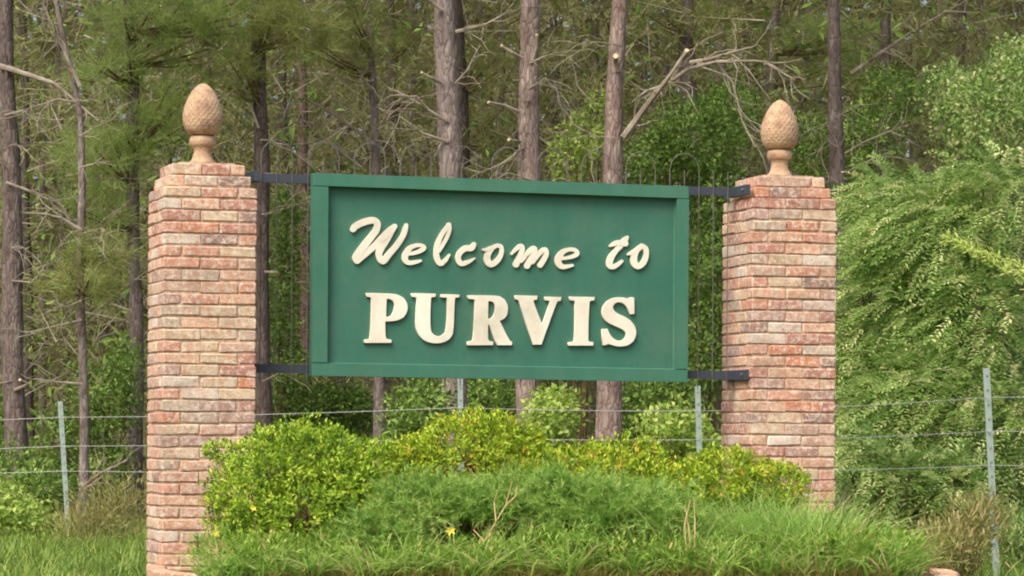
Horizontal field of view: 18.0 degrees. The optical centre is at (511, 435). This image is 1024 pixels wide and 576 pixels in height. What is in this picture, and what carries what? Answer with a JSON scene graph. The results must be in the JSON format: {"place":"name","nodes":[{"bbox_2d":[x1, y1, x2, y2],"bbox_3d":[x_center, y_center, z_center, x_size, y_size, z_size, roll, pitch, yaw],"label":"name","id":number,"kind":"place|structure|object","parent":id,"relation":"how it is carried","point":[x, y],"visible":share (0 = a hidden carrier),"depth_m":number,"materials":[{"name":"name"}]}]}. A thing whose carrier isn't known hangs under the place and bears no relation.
{"place":"outdoors","nodes":[
{"label":"outdoors","id":0,"kind":"place"},
{"bbox_2d":[0,0,1023,435],"label":"sky","id":1,"kind":"structure","parent":0,"point":[907,155],"materials":[{"name":"white"}]},
{"bbox_2d":[35,436,1023,560],"bbox_3d":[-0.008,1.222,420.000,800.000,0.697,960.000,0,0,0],"label":"ground","id":2,"kind":"structure","parent":0,"point":[118,499],"depth_m":38.98,"materials":[{"name":"green plant"}]},
{"bbox_2d":[0,0,65,484],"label":"pine tree","id":3,"kind":"object","parent":2,"relation":"on","point":[25,163],"visible":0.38,"depth_m":47.94,"materials":[{"name":"brown plant"}]},
{"bbox_2d":[0,478,69,541],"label":"shrub","id":4,"kind":"object","parent":2,"relation":"on","point":[13,513],"visible":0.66,"depth_m":25.79,"materials":[{"name":"green plant"}]},
{"bbox_2d":[30,0,48,445],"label":"pine tree","id":5,"kind":"object","parent":2,"relation":"on","point":[44,244],"visible":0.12,"depth_m":58.83,"materials":[{"name":"brown plant"}]},
{"bbox_2d":[0,390,83,515],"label":"shrub","id":6,"kind":"object","parent":2,"relation":"on","point":[41,478],"visible":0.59,"depth_m":32.14,"materials":[{"name":"green plant"}]},
{"bbox_2d":[0,0,107,515],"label":"pine tree","id":7,"kind":"object","parent":2,"relation":"on","point":[13,381],"visible":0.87,"depth_m":33.91,"materials":[{"name":"brown plant"}]},
{"bbox_2d":[43,1,75,482],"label":"pine tree","id":8,"kind":"object","parent":2,"relation":"on","point":[59,59],"visible":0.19,"depth_m":54.69,"materials":[{"name":"brown plant"}]},
{"bbox_2d":[0,0,147,523],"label":"pine tree","id":9,"kind":"object","parent":2,"relation":"on","point":[82,262],"visible":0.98,"depth_m":32.85,"materials":[{"name":"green plant"}]},
{"bbox_2d":[28,332,148,512],"bbox_3d":[-4.567,-0.082,34.963,1.451,2.080,1.486,0,0,0],"label":"shrub","id":10,"kind":"object","parent":2,"relation":"on","point":[122,381],"visible":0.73,"depth_m":34.82,"materials":[{"name":"green plant"}]},
{"bbox_2d":[32,459,147,545],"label":"weed clump","id":11,"kind":"object","parent":2,"relation":"on","point":[95,518],"visible":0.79,"depth_m":24.92,"materials":[{"name":"brown plant"}]},
{"bbox_2d":[75,8,110,468],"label":"pine tree","id":12,"kind":"object","parent":2,"relation":"on","point":[105,332],"visible":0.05,"depth_m":63.14,"materials":[{"name":"brown plant"}]},
{"bbox_2d":[26,0,266,516],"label":"pine tree","id":13,"kind":"object","parent":2,"relation":"on","point":[133,132],"visible":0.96,"depth_m":35.74,"materials":[{"name":"green plant"}]},
{"bbox_2d":[148,39,172,186],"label":"pine tree","id":14,"kind":"object","parent":2,"relation":"on","point":[166,139],"visible":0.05,"depth_m":63.53,"materials":[{"name":"brown plant"}]},
{"bbox_2d":[146,162,256,572],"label":"brick pillar","id":15,"kind":"structure","parent":2,"relation":"on","point":[202,279],"depth_m":18.45,"materials":[{"name":"brick"}]},
{"bbox_2d":[183,84,222,162],"bbox_3d":[-1.789,-1.798,18.712,0.234,0.469,0.234,0,0,0],"label":"pillar finial","id":16,"kind":"object","parent":15,"relation":"on","point":[202,118],"visible":0.99,"depth_m":18.64,"materials":[{"name":"stone"}]},
{"bbox_2d":[245,140,749,389],"bbox_3d":[-0.076,-0.996,19.155,3.047,1.428,0.400,0,0,-16],"label":"iron railing","id":17,"kind":"object","parent":15,"relation":"attached to","point":[727,193],"visible":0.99,"depth_m":19.12,"materials":[{"name":"black metal"}]},
{"bbox_2d":[309,173,688,381],"bbox_3d":[-0.060,-0.921,19.126,2.300,1.190,0.085,0,0,-16],"label":"welcome sign","id":18,"kind":"object","parent":17,"relation":"attached to","point":[433,277],"visible":1,"depth_m":19.11,"materials":[{"name":"green paint"}]},
{"bbox_2d":[205,0,245,160],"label":"pine tree","id":19,"kind":"object","parent":2,"relation":"on","point":[211,81],"visible":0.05,"depth_m":52.15,"materials":[{"name":"brown plant"}]},
{"bbox_2d":[228,0,242,161],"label":"pine tree","id":20,"kind":"object","parent":2,"relation":"on","point":[235,93],"visible":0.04,"depth_m":57.96,"materials":[{"name":"brown plant"}]},
{"bbox_2d":[182,0,357,520],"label":"pine tree","id":21,"kind":"object","parent":2,"relation":"on","point":[256,73],"visible":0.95,"depth_m":35.90,"materials":[{"name":"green plant"}]},
{"bbox_2d":[270,2,311,491],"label":"pine tree","id":22,"kind":"object","parent":2,"relation":"on","point":[280,78],"visible":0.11,"depth_m":50.95,"materials":[{"name":"brown plant"}]},
{"bbox_2d":[269,183,320,493],"bbox_3d":[-2.643,-1.041,37.971,0.859,4.012,1.437,0,0,0],"label":"shrub","id":23,"kind":"object","parent":2,"relation":"on","point":[282,288],"visible":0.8,"depth_m":37.87,"materials":[{"name":"green plant"}]},
{"bbox_2d":[268,0,348,501],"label":"pine tree","id":24,"kind":"object","parent":2,"relation":"on","point":[303,250],"visible":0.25,"depth_m":45.94,"materials":[{"name":"brown plant"}]},
{"bbox_2d":[254,373,372,503],"bbox_3d":[-2.378,0.104,38.689,1.620,1.730,1.951,0,0,0],"label":"shrub","id":25,"kind":"object","parent":2,"relation":"on","point":[315,399],"visible":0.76,"depth_m":38.52,"materials":[{"name":"green plant"}]},
{"bbox_2d":[251,0,424,468],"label":"pine tree","id":26,"kind":"object","parent":2,"relation":"on","point":[368,47],"visible":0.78,"depth_m":36.82,"materials":[{"name":"green plant"}]},
{"bbox_2d":[0,0,1023,506],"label":"needle sprays","id":27,"kind":"object","parent":26,"relation":"attached to","point":[32,56],"visible":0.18,"depth_m":45.43,"materials":[{"name":"green plant"}]},
{"bbox_2d":[312,0,370,413],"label":"pine tree","id":28,"kind":"object","parent":2,"relation":"on","point":[341,139],"visible":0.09,"depth_m":56.39,"materials":[{"name":"brown plant"}]},
{"bbox_2d":[380,0,419,394],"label":"pine tree","id":29,"kind":"object","parent":2,"relation":"on","point":[411,3],"visible":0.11,"depth_m":53.58,"materials":[{"name":"brown plant"}]},
{"bbox_2d":[364,0,436,473],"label":"pine tree","id":30,"kind":"object","parent":2,"relation":"on","point":[395,51],"visible":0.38,"depth_m":46.91,"materials":[{"name":"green plant"}]},
{"bbox_2d":[374,378,465,473],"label":"shrub","id":31,"kind":"object","parent":2,"relation":"on","point":[413,420],"visible":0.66,"depth_m":30.77,"materials":[{"name":"green plant"}]},
{"bbox_2d":[422,0,435,387],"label":"pine tree","id":32,"kind":"object","parent":2,"relation":"on","point":[425,151],"visible":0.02,"depth_m":61.91,"materials":[{"name":"brown plant"}]},
{"bbox_2d":[373,0,547,526],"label":"pine tree","id":33,"kind":"object","parent":2,"relation":"on","point":[448,138],"visible":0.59,"depth_m":32.91,"materials":[{"name":"brown plant"}]},
{"bbox_2d":[419,0,518,468],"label":"pine tree","id":34,"kind":"object","parent":2,"relation":"on","point":[463,89],"visible":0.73,"depth_m":40.88,"materials":[{"name":"green plant"}]},
{"bbox_2d":[466,379,515,517],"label":"shrub","id":35,"kind":"object","parent":2,"relation":"on","point":[505,398],"visible":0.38,"depth_m":34.66,"materials":[{"name":"green plant"}]},
{"bbox_2d":[476,0,515,463],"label":"pine tree","id":36,"kind":"object","parent":2,"relation":"on","point":[479,13],"visible":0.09,"depth_m":61.92,"materials":[{"name":"brown plant"}]},
{"bbox_2d":[495,5,519,395],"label":"pine tree","id":37,"kind":"object","parent":2,"relation":"on","point":[504,51],"visible":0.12,"depth_m":56.15,"materials":[{"name":"brown plant"}]},
{"bbox_2d":[0,0,1023,479],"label":"woods","id":38,"kind":"object","parent":2,"relation":"on","point":[514,136],"visible":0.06,"depth_m":65.02,"materials":[{"name":"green plant"}]},
{"bbox_2d":[0,0,1023,496],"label":"understorey leaves","id":39,"kind":"object","parent":2,"relation":"on","point":[316,98],"visible":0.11,"depth_m":43.52,"materials":[{"name":"green plant"}]},
{"bbox_2d":[0,0,1023,504],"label":"dead brush","id":40,"kind":"object","parent":2,"relation":"on","point":[594,114],"visible":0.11,"depth_m":43.57,"materials":[{"name":"brown plant"}]},
{"bbox_2d":[0,505,1023,575],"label":"rough grass","id":41,"kind":"structure","parent":2,"relation":"on","point":[107,557],"depth_m":21.79,"materials":[{"name":"green plant"}]},
{"bbox_2d":[0,368,1023,575],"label":"wire fence","id":42,"kind":"object","parent":2,"relation":"on","point":[987,397],"visible":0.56,"depth_m":23.99,"materials":[{"name":"metal"}]},
{"bbox_2d":[459,0,596,523],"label":"pine tree","id":43,"kind":"object","parent":2,"relation":"on","point":[527,141],"visible":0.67,"depth_m":32.90,"materials":[{"name":"brown plant"}]},
{"bbox_2d":[515,382,588,461],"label":"shrub","id":44,"kind":"object","parent":2,"relation":"on","point":[555,423],"visible":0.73,"depth_m":27.76,"materials":[{"name":"green plant"}]},
{"bbox_2d":[147,564,959,575],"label":"planter edging","id":45,"kind":"object","parent":2,"relation":"on","point":[156,570],"visible":0.9,"depth_m":17.88,"materials":[{"name":"brick"}]},
{"bbox_2d":[177,570,935,575],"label":"soil","id":46,"kind":"structure","parent":45,"relation":"in","point":[926,574],"depth_m":18.39,"materials":[{"name":"brown soil"}]},
{"bbox_2d":[229,506,286,567],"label":"daylily","id":47,"kind":"object","parent":46,"relation":"on","point":[252,507],"visible":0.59,"depth_m":17.20,"materials":[{"name":"yellow plant"}]},
{"bbox_2d":[196,410,405,559],"bbox_3d":[-1.148,0.389,17.686,1.167,1.054,1.010,0,0,0],"label":"azalea bush","id":48,"kind":"object","parent":46,"relation":"on","point":[340,476],"visible":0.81,"depth_m":17.52,"materials":[{"name":"green plant"}]},
{"bbox_2d":[301,457,524,559],"bbox_3d":[-0.525,0.442,17.461,1.237,0.663,1.039,0,0,0],"label":"juniper","id":49,"kind":"object","parent":46,"relation":"on","point":[398,508],"visible":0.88,"depth_m":17.27,"materials":[{"name":"green plant"}]},
{"bbox_2d":[375,405,549,544],"bbox_3d":[-0.284,0.302,18.042,1.070,0.962,0.935,0,0,0],"label":"azalea bush","id":50,"kind":"object","parent":46,"relation":"on","point":[425,447],"visible":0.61,"depth_m":17.90,"materials":[{"name":"green plant"}]},
{"bbox_2d":[445,526,483,574],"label":"daylily","id":51,"kind":"object","parent":46,"relation":"on","point":[449,533],"visible":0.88,"depth_m":16.95,"materials":[{"name":"yellow plant"}]},
{"bbox_2d":[187,521,933,575],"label":"groundcover","id":52,"kind":"object","parent":46,"relation":"on","point":[245,542],"visible":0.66,"depth_m":17.03,"materials":[{"name":"green plant"}]},
{"bbox_2d":[163,504,978,575],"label":"grass","id":53,"kind":"structure","parent":46,"relation":"on","point":[216,567],"depth_m":16.96,"materials":[{"name":"green plant"}]},
{"bbox_2d":[182,530,236,574],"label":"daylily","id":54,"kind":"object","parent":53,"relation":"on","point":[215,534],"visible":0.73,"depth_m":17.11,"materials":[{"name":"yellow plant"}]},
{"bbox_2d":[473,482,516,543],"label":"dry stalk","id":55,"kind":"object","parent":53,"relation":"on","point":[506,503],"visible":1,"depth_m":17.00,"materials":[{"name":"plant"}]},
{"bbox_2d":[684,498,695,551],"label":"dry stalk","id":56,"kind":"object","parent":53,"relation":"on","point":[688,526],"visible":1,"depth_m":16.95,"materials":[{"name":"plant"}]},
{"bbox_2d":[244,553,908,575],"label":"dry bed grass","id":57,"kind":"structure","parent":46,"relation":"on","point":[686,572],"depth_m":16.91,"materials":[{"name":"green plant"}]},
{"bbox_2d":[434,456,720,560],"bbox_3d":[0.347,0.438,17.470,1.599,0.684,1.115,0,0,0],"label":"juniper","id":58,"kind":"object","parent":46,"relation":"on","point":[595,498],"visible":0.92,"depth_m":17.27,"materials":[{"name":"green plant"}]},
{"bbox_2d":[506,429,679,552],"bbox_3d":[0.434,0.376,18.084,1.019,0.825,0.832,0,0,0],"label":"azalea bush","id":59,"kind":"object","parent":46,"relation":"on","point":[598,451],"visible":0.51,"depth_m":17.92,"materials":[{"name":"green plant"}]},
{"bbox_2d":[640,442,815,525],"bbox_3d":[1.209,0.417,18.171,1.001,0.756,0.832,0,0,0],"label":"azalea bush","id":60,"kind":"object","parent":46,"relation":"on","point":[695,466],"visible":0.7,"depth_m":18.02,"materials":[{"name":"green plant"}]},
{"bbox_2d":[581,461,960,575],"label":"grass clump","id":61,"kind":"object","parent":46,"relation":"on","point":[795,525],"visible":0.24,"depth_m":17.34,"materials":[{"name":"green plant"}]},
{"bbox_2d":[547,1,583,416],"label":"pine tree","id":62,"kind":"object","parent":2,"relation":"on","point":[554,78],"visible":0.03,"depth_m":55.42,"materials":[{"name":"brown plant"}]},
{"bbox_2d":[567,0,582,469],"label":"pine tree","id":63,"kind":"object","parent":2,"relation":"on","point":[572,173],"visible":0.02,"depth_m":58.35,"materials":[{"name":"brown plant"}]},
{"bbox_2d":[540,89,628,466],"bbox_3d":[0.769,-1.390,34.971,0.898,4.752,1.070,0,0,-9],"label":"sapling","id":64,"kind":"object","parent":2,"relation":"on","point":[579,143],"visible":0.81,"depth_m":34.93,"materials":[{"name":"green plant"}]},
{"bbox_2d":[546,0,633,452],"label":"pine tree","id":65,"kind":"object","parent":2,"relation":"on","point":[596,30],"visible":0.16,"depth_m":53.91,"materials":[{"name":"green plant"}]},
{"bbox_2d":[634,3,669,397],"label":"pine tree","id":66,"kind":"object","parent":2,"relation":"on","point":[643,76],"visible":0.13,"depth_m":56.99,"materials":[{"name":"brown plant"}]},
{"bbox_2d":[659,5,669,399],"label":"pine tree","id":67,"kind":"object","parent":2,"relation":"on","point":[666,69],"visible":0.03,"depth_m":53.99,"materials":[{"name":"brown plant"}]},
{"bbox_2d":[622,379,713,473],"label":"shrub","id":68,"kind":"object","parent":2,"relation":"on","point":[641,403],"visible":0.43,"depth_m":33.69,"materials":[{"name":"green plant"}]},
{"bbox_2d":[629,392,722,486],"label":"shrub","id":69,"kind":"object","parent":2,"relation":"on","point":[680,431],"visible":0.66,"depth_m":26.78,"materials":[{"name":"green plant"}]},
{"bbox_2d":[544,0,809,478],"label":"pine tree","id":70,"kind":"object","parent":2,"relation":"on","point":[608,422],"visible":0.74,"depth_m":30.89,"materials":[{"name":"brown plant"}]},
{"bbox_2d":[631,0,740,407],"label":"pine tree","id":71,"kind":"object","parent":2,"relation":"on","point":[685,41],"visible":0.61,"depth_m":41.86,"materials":[{"name":"green plant"}]},
{"bbox_2d":[623,77,773,508],"bbox_3d":[2.086,-1.617,36.952,1.949,5.235,3.836,0,0,0],"label":"young tree","id":72,"kind":"object","parent":2,"relation":"on","point":[663,144],"visible":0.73,"depth_m":36.53,"materials":[{"name":"green plant"}]},
{"bbox_2d":[710,0,761,478],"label":"pine tree","id":73,"kind":"object","parent":2,"relation":"on","point":[720,401],"visible":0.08,"depth_m":49.91,"materials":[{"name":"brown plant"}]},
{"bbox_2d":[726,0,803,177],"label":"pine tree","id":74,"kind":"object","parent":2,"relation":"on","point":[752,52],"visible":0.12,"depth_m":54.89,"materials":[{"name":"green plant"}]},
{"bbox_2d":[764,0,803,175],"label":"pine tree","id":75,"kind":"object","parent":2,"relation":"on","point":[800,10],"visible":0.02,"depth_m":57.92,"materials":[{"name":"brown plant"}]},
{"bbox_2d":[765,0,904,174],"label":"pine tree","id":76,"kind":"object","parent":2,"relation":"on","point":[807,26],"visible":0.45,"depth_m":43.74,"materials":[{"name":"green plant"}]},
{"bbox_2d":[788,62,928,509],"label":"young tree","id":77,"kind":"object","parent":2,"relation":"on","point":[896,115],"visible":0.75,"depth_m":40.49,"materials":[{"name":"green plant"}]},
{"bbox_2d":[856,0,864,461],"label":"pine tree","id":78,"kind":"object","parent":2,"relation":"on","point":[859,72],"visible":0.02,"depth_m":55.94,"materials":[{"name":"brown plant"}]},
{"bbox_2d":[799,0,922,520],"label":"pine tree","id":79,"kind":"object","parent":2,"relation":"on","point":[835,146],"visible":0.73,"depth_m":36.92,"materials":[{"name":"brown plant"}]},
{"bbox_2d":[845,0,969,507],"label":"pine tree","id":80,"kind":"object","parent":2,"relation":"on","point":[886,30],"visible":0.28,"depth_m":42.92,"materials":[{"name":"brown plant"}]},
{"bbox_2d":[909,5,918,426],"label":"pine tree","id":81,"kind":"object","parent":2,"relation":"on","point":[910,152],"visible":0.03,"depth_m":62.26,"materials":[{"name":"brown plant"}]},
{"bbox_2d":[848,0,990,356],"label":"pine tree","id":82,"kind":"object","parent":2,"relation":"on","point":[980,3],"visible":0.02,"depth_m":54.10,"materials":[{"name":"brown plant"}]},
{"bbox_2d":[833,418,1009,538],"bbox_3d":[2.794,0.452,22.945,1.502,1.155,1.234,0,0,0],"label":"feathery shrub","id":83,"kind":"object","parent":2,"relation":"on","point":[871,481],"visible":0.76,"depth_m":22.80,"materials":[{"name":"green plant"}]},
{"bbox_2d":[829,134,1023,545],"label":"feathery shrub","id":84,"kind":"object","parent":2,"relation":"on","point":[919,357],"visible":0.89,"depth_m":26.22,"materials":[{"name":"green plant"}]},
{"bbox_2d":[929,2,936,429],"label":"pine tree","id":85,"kind":"object","parent":2,"relation":"on","point":[932,158],"visible":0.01,"depth_m":58.71,"materials":[{"name":"brown plant"}]},
{"bbox_2d":[858,0,1021,493],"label":"pine tree","id":86,"kind":"object","parent":2,"relation":"on","point":[961,7],"visible":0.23,"depth_m":49.88,"materials":[{"name":"green plant"}]},
{"bbox_2d":[895,480,1019,575],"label":"weed clump","id":87,"kind":"object","parent":2,"relation":"on","point":[967,527],"visible":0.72,"depth_m":19.14,"materials":[{"name":"brown plant"}]},
{"bbox_2d":[907,23,1023,467],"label":"young tree","id":88,"kind":"object","parent":2,"relation":"on","point":[961,94],"visible":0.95,"depth_m":36.17,"materials":[{"name":"green plant"}]},
{"bbox_2d":[976,0,1017,493],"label":"pine tree","id":89,"kind":"object","parent":2,"relation":"on","point":[1003,7],"visible":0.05,"depth_m":53.96,"materials":[{"name":"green plant"}]},
{"bbox_2d":[975,498,1023,570],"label":"weed clump","id":90,"kind":"object","parent":2,"relation":"on","point":[1012,533],"visible":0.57,"depth_m":21.31,"materials":[{"name":"green plant"}]},
{"bbox_2d":[1008,1,1023,488],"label":"pine tree","id":91,"kind":"object","parent":2,"relation":"on","point":[1020,11],"visible":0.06,"depth_m":55.52,"materials":[{"name":"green plant"}]},
{"bbox_2d":[721,175,836,520],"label":"brick pillar","id":92,"kind":"structure","parent":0,"point":[780,340],"depth_m":19.43,"materials":[{"name":"brick"}]},
{"bbox_2d":[760,100,798,175],"bbox_3d":[1.628,-1.802,19.666,0.235,0.469,0.234,0,0,0],"label":"pillar finial","id":93,"kind":"object","parent":92,"relation":"on","point":[779,132],"visible":1,"depth_m":19.60,"materials":[{"name":"stone"}]}
]}

